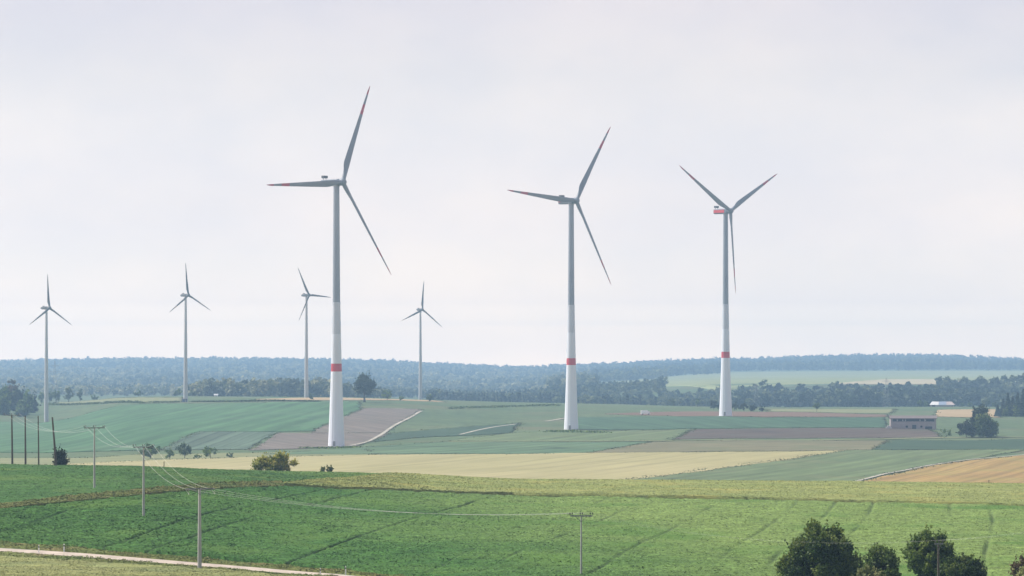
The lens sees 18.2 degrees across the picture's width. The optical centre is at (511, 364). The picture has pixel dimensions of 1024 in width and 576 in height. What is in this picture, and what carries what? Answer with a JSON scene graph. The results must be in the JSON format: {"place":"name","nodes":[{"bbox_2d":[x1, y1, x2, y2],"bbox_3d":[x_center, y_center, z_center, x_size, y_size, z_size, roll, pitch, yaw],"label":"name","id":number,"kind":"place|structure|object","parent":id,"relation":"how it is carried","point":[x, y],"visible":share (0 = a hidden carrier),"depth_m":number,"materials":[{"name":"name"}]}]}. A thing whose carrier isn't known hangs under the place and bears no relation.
{"place":"outdoors","nodes":[
{"label":"outdoors","id":0,"kind":"place"},
{"bbox_2d":[0,548,351,575],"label":"road","id":1,"kind":"structure","parent":0,"point":[145,559],"depth_m":431.50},
{"bbox_2d":[0,401,360,452],"bbox_3d":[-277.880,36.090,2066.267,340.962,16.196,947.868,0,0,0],"label":"bright field","id":2,"kind":"structure","parent":0,"point":[155,425],"depth_m":2026.66,"materials":[{"name":"green plant"}]},
{"bbox_2d":[162,431,278,449],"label":"beet field","id":3,"kind":"structure","parent":0,"point":[222,440],"depth_m":1770.48,"materials":[{"name":"green plant"}]},
{"bbox_2d":[250,433,385,449],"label":"field","id":4,"kind":"structure","parent":0,"point":[281,441],"depth_m":1786.30,"materials":[{"name":"soil"}]},
{"bbox_2d":[268,87,390,445],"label":"wind turbine","id":5,"kind":"object","parent":4,"relation":"on","point":[336,429],"visible":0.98,"depth_m":1707.10,"materials":[{"name":"metal"}]},
{"bbox_2d":[312,408,420,432],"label":"ploughed slope","id":6,"kind":"structure","parent":0,"point":[372,420],"depth_m":2076.78,"materials":[{"name":"soil"}]},
{"bbox_2d":[353,411,419,444],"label":"farm track","id":7,"kind":"structure","parent":0,"point":[386,430],"depth_m":1944.75,"materials":[{"name":"beige gravel"}]},
{"bbox_2d":[0,480,836,507],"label":"margin grass","id":8,"kind":"structure","parent":0,"point":[205,484],"depth_m":540.87,"materials":[{"name":"green plant"}]},
{"bbox_2d":[49,450,845,479],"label":"barley field","id":9,"kind":"structure","parent":0,"point":[629,465],"depth_m":1441.82,"materials":[{"name":"beige plant"}]},
{"bbox_2d":[272,441,647,453],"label":"wheat field","id":10,"kind":"structure","parent":0,"point":[508,447],"depth_m":1664.65,"materials":[{"name":"plant"}]},
{"bbox_2d":[0,368,1023,575],"bbox_3d":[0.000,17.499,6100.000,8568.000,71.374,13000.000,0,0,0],"label":"ground","id":11,"kind":"structure","parent":0,"point":[435,415],"depth_m":2363.73,"materials":[{"name":"green plant"}]},
{"bbox_2d":[0,392,10,415],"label":"broadleaf tree","id":12,"kind":"object","parent":11,"relation":"on","point":[5,404],"visible":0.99,"depth_m":2516.98,"materials":[{"name":"green plant"}]},
{"bbox_2d":[0,384,14,408],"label":"broadleaf tree","id":13,"kind":"object","parent":11,"relation":"on","point":[5,390],"visible":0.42,"depth_m":2597.94,"materials":[{"name":"green plant"}]},
{"bbox_2d":[4,413,15,463],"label":"utility pole","id":14,"kind":"object","parent":11,"relation":"on","point":[11,438],"visible":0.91,"depth_m":691.84,"materials":[{"name":"brown wood"}]},
{"bbox_2d":[7,379,19,398],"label":"broadleaf tree","id":15,"kind":"object","parent":11,"relation":"on","point":[11,387],"visible":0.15,"depth_m":2719.28,"materials":[{"name":"green plant"}]},
{"bbox_2d":[9,386,26,410],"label":"broadleaf tree","id":16,"kind":"object","parent":11,"relation":"on","point":[17,396],"visible":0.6,"depth_m":2578.13,"materials":[{"name":"green plant"}]},
{"bbox_2d":[14,399,32,416],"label":"broadleaf tree","id":17,"kind":"object","parent":11,"relation":"on","point":[22,409],"visible":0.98,"depth_m":2527.03,"materials":[{"name":"green plant"}]},
{"bbox_2d":[25,416,26,463],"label":"utility pole","id":18,"kind":"object","parent":11,"relation":"on","point":[25,442],"visible":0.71,"depth_m":693.83,"materials":[{"name":"brown wood"}]},
{"bbox_2d":[22,389,34,412],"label":"broadleaf tree","id":19,"kind":"object","parent":11,"relation":"on","point":[27,397],"visible":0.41,"depth_m":2598.01,"materials":[{"name":"green plant"}]},
{"bbox_2d":[30,390,40,412],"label":"broadleaf tree","id":20,"kind":"object","parent":11,"relation":"on","point":[35,405],"visible":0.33,"depth_m":2638.21,"materials":[{"name":"green plant"}]},
{"bbox_2d":[38,416,39,464],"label":"utility pole","id":21,"kind":"object","parent":11,"relation":"on","point":[38,441],"visible":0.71,"depth_m":695.86,"materials":[{"name":"brown wood"}]},
{"bbox_2d":[38,392,43,403],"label":"broadleaf tree","id":22,"kind":"object","parent":11,"relation":"on","point":[41,396],"visible":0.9,"depth_m":3078.57,"materials":[{"name":"green plant"}]},
{"bbox_2d":[29,274,69,421],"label":"wind turbine","id":23,"kind":"object","parent":11,"relation":"on","point":[46,400],"visible":1,"depth_m":2392.87,"materials":[{"name":"paint"}]},
{"bbox_2d":[52,417,56,465],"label":"utility pole","id":24,"kind":"object","parent":11,"relation":"on","point":[55,456],"visible":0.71,"depth_m":639.84,"materials":[{"name":"brown wood"}]},
{"bbox_2d":[50,389,61,400],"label":"broadleaf tree","id":25,"kind":"object","parent":11,"relation":"on","point":[56,395],"visible":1,"depth_m":3078.17,"materials":[{"name":"green plant"}]},
{"bbox_2d":[52,446,69,464],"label":"bush","id":26,"kind":"object","parent":11,"relation":"on","point":[61,455],"visible":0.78,"depth_m":667.23,"materials":[{"name":"green plant"}]},
{"bbox_2d":[62,387,73,401],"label":"broadleaf tree","id":27,"kind":"object","parent":11,"relation":"on","point":[68,391],"visible":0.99,"depth_m":3077.52,"materials":[{"name":"green plant"}]},
{"bbox_2d":[76,389,82,399],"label":"broadleaf tree","id":28,"kind":"object","parent":11,"relation":"on","point":[79,394],"visible":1,"depth_m":3079.18,"materials":[{"name":"green plant"}]},
{"bbox_2d":[84,425,104,487],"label":"utility pole","id":29,"kind":"object","parent":11,"relation":"on","point":[94,484],"visible":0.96,"depth_m":547.87,"materials":[{"name":"wood"}]},
{"bbox_2d":[49,400,181,404],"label":"hedge","id":30,"kind":"object","parent":11,"relation":"on","point":[119,401],"visible":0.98,"depth_m":2664.29,"materials":[{"name":"green plant"}]},
{"bbox_2d":[59,397,182,403],"bbox_3d":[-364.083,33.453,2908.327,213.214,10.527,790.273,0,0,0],"label":"pale strip","id":31,"kind":"object","parent":11,"relation":"on","point":[152,399],"visible":0.8,"depth_m":2802.37,"materials":[{"name":"beige plant"}]},
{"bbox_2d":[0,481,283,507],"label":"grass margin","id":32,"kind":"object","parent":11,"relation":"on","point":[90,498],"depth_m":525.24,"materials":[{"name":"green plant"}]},
{"bbox_2d":[133,444,153,515],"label":"utility pole","id":33,"kind":"object","parent":11,"relation":"on","point":[143,498],"visible":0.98,"depth_m":488.87,"materials":[{"name":"wood"}]},
{"bbox_2d":[0,556,293,575],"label":"barley crop","id":34,"kind":"object","parent":11,"relation":"on","point":[48,562],"visible":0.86,"depth_m":414.70,"materials":[{"name":"green plant"}]},
{"bbox_2d":[0,556,295,575],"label":"barley ears","id":35,"kind":"object","parent":34,"relation":"on","point":[83,573],"visible":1,"depth_m":408.11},
{"bbox_2d":[164,446,174,458],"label":"bush","id":36,"kind":"object","parent":11,"relation":"on","point":[171,452],"visible":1,"depth_m":1494.91,"materials":[{"name":"green plant"}]},
{"bbox_2d":[173,388,182,395],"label":"broadleaf tree","id":37,"kind":"object","parent":11,"relation":"on","point":[177,392],"visible":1,"depth_m":3078.67,"materials":[{"name":"green plant"}]},
{"bbox_2d":[0,452,374,464],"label":"meadow strip","id":38,"kind":"object","parent":11,"relation":"on","point":[48,461],"visible":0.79,"depth_m":1503.68,"materials":[{"name":"green plant"}]},
{"bbox_2d":[139,442,160,458],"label":"broadleaf tree","id":39,"kind":"object","parent":38,"relation":"on","point":[152,451],"visible":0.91,"depth_m":1500.42,"materials":[{"name":"green plant"}]},
{"bbox_2d":[175,442,191,457],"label":"broadleaf tree","id":40,"kind":"object","parent":38,"relation":"on","point":[184,450],"visible":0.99,"depth_m":1508.73,"materials":[{"name":"green plant"}]},
{"bbox_2d":[202,446,217,457],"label":"broadleaf tree","id":41,"kind":"object","parent":38,"relation":"on","point":[206,450],"visible":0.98,"depth_m":1508.78,"materials":[{"name":"green plant"}]},
{"bbox_2d":[0,464,375,502],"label":"wheat crop","id":42,"kind":"object","parent":11,"relation":"on","point":[50,487],"visible":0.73,"depth_m":579.45,"materials":[{"name":"green plant"}]},
{"bbox_2d":[170,264,209,401],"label":"wind turbine","id":43,"kind":"object","parent":11,"relation":"on","point":[185,391],"visible":0.98,"depth_m":2517.84,"materials":[{"name":"paint"}]},
{"bbox_2d":[185,488,214,567],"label":"utility pole","id":44,"kind":"object","parent":11,"relation":"on","point":[199,533],"visible":0.95,"depth_m":419.81,"materials":[{"name":"wood"}]},
{"bbox_2d":[194,490,553,514],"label":"overhead wire","id":45,"kind":"object","parent":44,"relation":"attached to","point":[386,511],"visible":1,"depth_m":410.77,"materials":[{"name":"metal"}]},
{"bbox_2d":[202,489,564,514],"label":"overhead wire","id":46,"kind":"object","parent":44,"relation":"attached to","point":[388,511],"visible":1,"depth_m":412.83,"materials":[{"name":"metal"}]},
{"bbox_2d":[216,489,576,514],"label":"overhead wire","id":47,"kind":"object","parent":44,"relation":"attached to","point":[367,509],"visible":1,"depth_m":414.52,"materials":[{"name":"metal"}]},
{"bbox_2d":[0,540,412,575],"bbox_3d":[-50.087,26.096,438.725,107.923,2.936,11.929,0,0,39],"label":"road verge","id":48,"kind":"structure","parent":11,"relation":"on","point":[136,556],"depth_m":434.56,"materials":[{"name":"green plant"}]},
{"bbox_2d":[189,399,320,401],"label":"hedge","id":49,"kind":"object","parent":11,"relation":"on","point":[262,400],"visible":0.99,"depth_m":2442.12,"materials":[{"name":"green plant"}]},
{"bbox_2d":[250,449,299,470],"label":"bush","id":50,"kind":"object","parent":11,"relation":"on","point":[279,461],"visible":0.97,"depth_m":703.52,"materials":[{"name":"green plant"}]},
{"bbox_2d":[188,376,388,397],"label":"distant grove","id":51,"kind":"object","parent":11,"relation":"on","point":[294,387],"visible":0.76,"depth_m":3234.71,"materials":[{"name":"green plant"}]},
{"bbox_2d":[0,356,600,398],"bbox_3d":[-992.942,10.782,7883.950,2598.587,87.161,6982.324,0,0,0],"label":"hill forest","id":52,"kind":"object","parent":11,"relation":"on","point":[147,376],"visible":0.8,"depth_m":7494.91,"materials":[{"name":"green plant"}]},
{"bbox_2d":[298,268,330,397],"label":"wind turbine","id":53,"kind":"object","parent":11,"relation":"on","point":[307,295],"visible":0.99,"depth_m":2634.84,"materials":[{"name":"paint"}]},
{"bbox_2d":[326,465,333,471],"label":"shrub","id":54,"kind":"object","parent":11,"relation":"on","point":[330,467],"visible":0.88,"depth_m":707.71,"materials":[{"name":"green plant"}]},
{"bbox_2d":[297,446,366,448],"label":"hedge","id":55,"kind":"object","parent":11,"relation":"on","point":[328,447],"visible":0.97,"depth_m":1673.60,"materials":[{"name":"green plant"}]},
{"bbox_2d":[257,398,442,401],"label":"stubble strip","id":56,"kind":"object","parent":11,"relation":"on","point":[349,399],"visible":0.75,"depth_m":2573.36,"materials":[{"name":"plant"}]},
{"bbox_2d":[352,370,376,401],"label":"broadleaf tree","id":57,"kind":"object","parent":11,"relation":"on","point":[365,384],"visible":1,"depth_m":2445.45,"materials":[{"name":"green plant"}]},
{"bbox_2d":[381,389,393,398],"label":"bush","id":58,"kind":"object","parent":11,"relation":"on","point":[385,395],"visible":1,"depth_m":2562.18,"materials":[{"name":"green plant"}]},
{"bbox_2d":[402,282,441,398],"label":"wind turbine","id":59,"kind":"object","parent":11,"relation":"on","point":[419,310],"visible":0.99,"depth_m":3007.90,"materials":[{"name":"paint"}]},
{"bbox_2d":[373,423,519,441],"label":"clover strip","id":60,"kind":"object","parent":11,"relation":"on","point":[458,431],"visible":0.99,"depth_m":1913.80,"materials":[{"name":"green plant"}]},
{"bbox_2d":[447,404,560,408],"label":"hedge","id":61,"kind":"object","parent":11,"relation":"on","point":[488,406],"visible":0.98,"depth_m":2506.80,"materials":[{"name":"green plant"}]},
{"bbox_2d":[0,485,1023,575],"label":"wheat crop","id":62,"kind":"object","parent":11,"relation":"on","point":[756,531],"visible":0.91,"depth_m":487.74,"materials":[{"name":"green plant"}]},
{"bbox_2d":[0,397,1023,480],"bbox_3d":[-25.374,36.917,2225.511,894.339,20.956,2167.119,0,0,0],"label":"field edge grass","id":63,"kind":"structure","parent":11,"relation":"on","point":[361,408],"depth_m":1768.63,"materials":[{"name":"green plant"}]},
{"bbox_2d":[508,127,610,429],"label":"wind turbine","id":64,"kind":"object","parent":11,"relation":"on","point":[571,417],"visible":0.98,"depth_m":1968.07,"materials":[{"name":"metal"}]},
{"bbox_2d":[452,429,691,441],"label":"pasture","id":65,"kind":"structure","parent":11,"relation":"on","point":[564,436],"depth_m":1848.47,"materials":[{"name":"green plant"}]},
{"bbox_2d":[539,429,611,432],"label":"hedge","id":66,"kind":"object","parent":11,"relation":"on","point":[583,431],"visible":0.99,"depth_m":1912.17,"materials":[{"name":"green plant"}]},
{"bbox_2d":[569,512,592,573],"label":"utility pole","id":67,"kind":"object","parent":11,"relation":"on","point":[581,516],"visible":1,"depth_m":404.89,"materials":[{"name":"wood"}]},
{"bbox_2d":[283,473,1023,505],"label":"rye crop","id":68,"kind":"object","parent":11,"relation":"on","point":[910,488],"visible":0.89,"depth_m":639.14,"materials":[{"name":"plant"}]},
{"bbox_2d":[284,472,1023,502],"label":"rye ears","id":69,"kind":"object","parent":68,"relation":"on","point":[378,476],"visible":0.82,"depth_m":642.64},
{"bbox_2d":[709,400,718,409],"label":"bush","id":70,"kind":"object","parent":11,"relation":"on","point":[713,405],"visible":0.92,"depth_m":2558.94,"materials":[{"name":"green plant"}]},
{"bbox_2d":[424,373,1023,406],"bbox_3d":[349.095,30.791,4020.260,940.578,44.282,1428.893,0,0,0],"label":"valley forest","id":71,"kind":"object","parent":11,"relation":"on","point":[976,392],"visible":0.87,"depth_m":3596.55,"materials":[{"name":"green plant"}]},
{"bbox_2d":[732,402,738,410],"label":"bush","id":72,"kind":"object","parent":11,"relation":"on","point":[735,406],"visible":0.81,"depth_m":2490.57,"materials":[{"name":"green plant"}]},
{"bbox_2d":[738,400,748,409],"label":"bush","id":73,"kind":"object","parent":11,"relation":"on","point":[744,404],"visible":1,"depth_m":2470.73,"materials":[{"name":"green plant"}]},
{"bbox_2d":[589,352,1023,381],"bbox_3d":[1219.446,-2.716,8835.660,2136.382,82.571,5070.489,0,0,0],"label":"ridge forest","id":74,"kind":"object","parent":11,"relation":"on","point":[633,371],"visible":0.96,"depth_m":8381.92,"materials":[{"name":"green plant"}]},
{"bbox_2d":[774,517,863,575],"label":"broadleaf tree","id":75,"kind":"object","parent":11,"relation":"on","point":[820,554],"visible":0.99,"depth_m":370.32,"materials":[{"name":"green plant"}]},
{"bbox_2d":[769,409,892,413],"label":"pale strip","id":76,"kind":"object","parent":11,"relation":"on","point":[883,411],"visible":0.91,"depth_m":2558.74,"materials":[{"name":"beige soil"}]},
{"bbox_2d":[851,564,884,575],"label":"shrub","id":77,"kind":"object","parent":11,"relation":"on","point":[865,571],"visible":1,"depth_m":351.68,"materials":[{"name":"green plant"}]},
{"bbox_2d":[862,542,901,575],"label":"broadleaf tree","id":78,"kind":"object","parent":11,"relation":"on","point":[885,560],"visible":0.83,"depth_m":364.28,"materials":[{"name":"green plant"}]},
{"bbox_2d":[888,415,936,429],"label":"barn","id":79,"kind":"structure","parent":11,"relation":"on","point":[912,421],"depth_m":2010.79,"materials":[{"name":"brick"}]},
{"bbox_2d":[898,524,955,575],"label":"broadleaf tree","id":80,"kind":"object","parent":11,"relation":"on","point":[920,554],"visible":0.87,"depth_m":385.03,"materials":[{"name":"green plant"}]},
{"bbox_2d":[935,540,942,575],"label":"utility pole","id":81,"kind":"object","parent":11,"relation":"on","point":[938,564],"visible":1,"depth_m":351.89,"materials":[{"name":"grey wood"}]},
{"bbox_2d":[930,401,954,406],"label":"farm shed","id":82,"kind":"structure","parent":11,"relation":"on","point":[942,404],"depth_m":2974.71,"materials":[{"name":"white metal"}]},
{"bbox_2d":[940,428,951,436],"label":"shrub","id":83,"kind":"object","parent":11,"relation":"on","point":[945,431],"visible":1,"depth_m":1876.04,"materials":[{"name":"green plant"}]},
{"bbox_2d":[934,552,987,575],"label":"broadleaf tree","id":84,"kind":"object","parent":11,"relation":"on","point":[965,565],"visible":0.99,"depth_m":379.12,"materials":[{"name":"green plant"}]},
{"bbox_2d":[955,419,976,436],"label":"bush","id":85,"kind":"object","parent":11,"relation":"on","point":[965,428],"visible":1,"depth_m":1870.99,"materials":[{"name":"green plant"}]},
{"bbox_2d":[968,404,989,431],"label":"broadleaf tree","id":86,"kind":"object","parent":11,"relation":"on","point":[983,410],"visible":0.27,"depth_m":1902.24,"materials":[{"name":"green plant"}]},
{"bbox_2d":[973,413,998,437],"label":"broadleaf tree","id":87,"kind":"object","parent":11,"relation":"on","point":[986,425],"visible":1,"depth_m":1871.37,"materials":[{"name":"green plant"}]},
{"bbox_2d":[994,404,1001,416],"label":"conifer","id":88,"kind":"object","parent":11,"relation":"on","point":[997,412],"visible":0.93,"depth_m":2419.03,"materials":[{"name":"green plant"}]},
{"bbox_2d":[999,398,1004,414],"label":"conifer","id":89,"kind":"object","parent":11,"relation":"on","point":[1002,405],"visible":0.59,"depth_m":2449.01,"materials":[{"name":"green plant"}]},
{"bbox_2d":[1002,405,1008,416],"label":"bush","id":90,"kind":"object","parent":11,"relation":"on","point":[1005,412],"visible":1,"depth_m":2398.90,"materials":[{"name":"green plant"}]},
{"bbox_2d":[1004,392,1011,416],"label":"conifer","id":91,"kind":"object","parent":11,"relation":"on","point":[1008,403],"visible":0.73,"depth_m":2438.78,"materials":[{"name":"green plant"}]},
{"bbox_2d":[1008,551,1023,575],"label":"bush","id":92,"kind":"object","parent":11,"relation":"on","point":[1016,565],"visible":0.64,"depth_m":371.13,"materials":[{"name":"brown plant"}]},
{"bbox_2d":[1011,392,1023,416],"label":"conifer","id":93,"kind":"object","parent":11,"relation":"on","point":[1018,403],"visible":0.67,"depth_m":2438.47,"materials":[{"name":"green plant"}]},
{"bbox_2d":[1012,566,1023,575],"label":"shrub","id":94,"kind":"object","parent":11,"relation":"on","point":[1020,573],"visible":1,"depth_m":349.85,"materials":[{"name":"green plant"}]},
{"bbox_2d":[1020,389,1023,414],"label":"conifer","id":95,"kind":"object","parent":11,"relation":"on","point":[1022,400],"visible":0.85,"depth_m":2448.54,"materials":[{"name":"green plant"}]},
{"bbox_2d":[0,0,1023,366],"label":"sky","id":96,"kind":"structure","parent":0,"point":[141,141],"materials":[{"name":"white"}]},
{"bbox_2d":[446,437,966,441],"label":"farm track","id":97,"kind":"structure","parent":0,"point":[803,439],"depth_m":1800.01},
{"bbox_2d":[563,416,886,429],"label":"green field","id":98,"kind":"structure","parent":0,"point":[652,423],"depth_m":2088.06,"materials":[{"name":"green plant"}]},
{"bbox_2d":[589,440,888,452],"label":"stubble field","id":99,"kind":"structure","parent":0,"point":[747,445],"depth_m":1701.52,"materials":[{"name":"beige plant"}]},
{"bbox_2d":[607,411,886,416],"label":"soil field","id":100,"kind":"structure","parent":0,"point":[747,414],"depth_m":2302.92,"materials":[{"name":"brown soil"}]},
{"bbox_2d":[679,165,776,415],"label":"wind turbine","id":101,"kind":"object","parent":100,"relation":"on","point":[725,408],"visible":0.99,"depth_m":2200.87,"materials":[{"name":"metal"}]},
{"bbox_2d":[674,428,940,439],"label":"ploughed field","id":102,"kind":"structure","parent":0,"point":[776,433],"depth_m":1909.91,"materials":[{"name":"soil"}]},
{"bbox_2d":[601,371,1023,390],"bbox_3d":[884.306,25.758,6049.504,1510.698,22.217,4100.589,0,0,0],"label":"hill field","id":103,"kind":"structure","parent":0,"point":[791,377],"depth_m":6285.90,"materials":[{"name":"green plant"}]},
{"bbox_2d":[633,449,1023,480],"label":"oat field","id":104,"kind":"structure","parent":0,"point":[852,465],"depth_m":1448.94,"materials":[{"name":"plant"}]},
{"bbox_2d":[839,379,958,384],"bbox_3d":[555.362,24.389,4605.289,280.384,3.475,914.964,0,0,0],"label":"hill stubble field","id":105,"kind":"structure","parent":0,"point":[904,381],"depth_m":4366.42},
{"bbox_2d":[857,454,1023,480],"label":"field track","id":106,"kind":"structure","parent":0,"point":[923,466],"depth_m":1439.47,"materials":[{"name":"beige soil"}]},
{"bbox_2d":[864,455,1023,482],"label":"tilled field","id":107,"kind":"structure","parent":0,"point":[1010,469],"depth_m":1379.73,"materials":[{"name":"beige soil"}]},
{"bbox_2d":[874,439,1023,449],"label":"clover field","id":108,"kind":"structure","parent":0,"point":[955,444],"depth_m":1740.99,"materials":[{"name":"green plant"}]},
{"bbox_2d":[936,409,999,417],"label":"salmon field","id":109,"kind":"structure","parent":0,"point":[965,413],"depth_m":2494.99,"materials":[{"name":"beige soil"}]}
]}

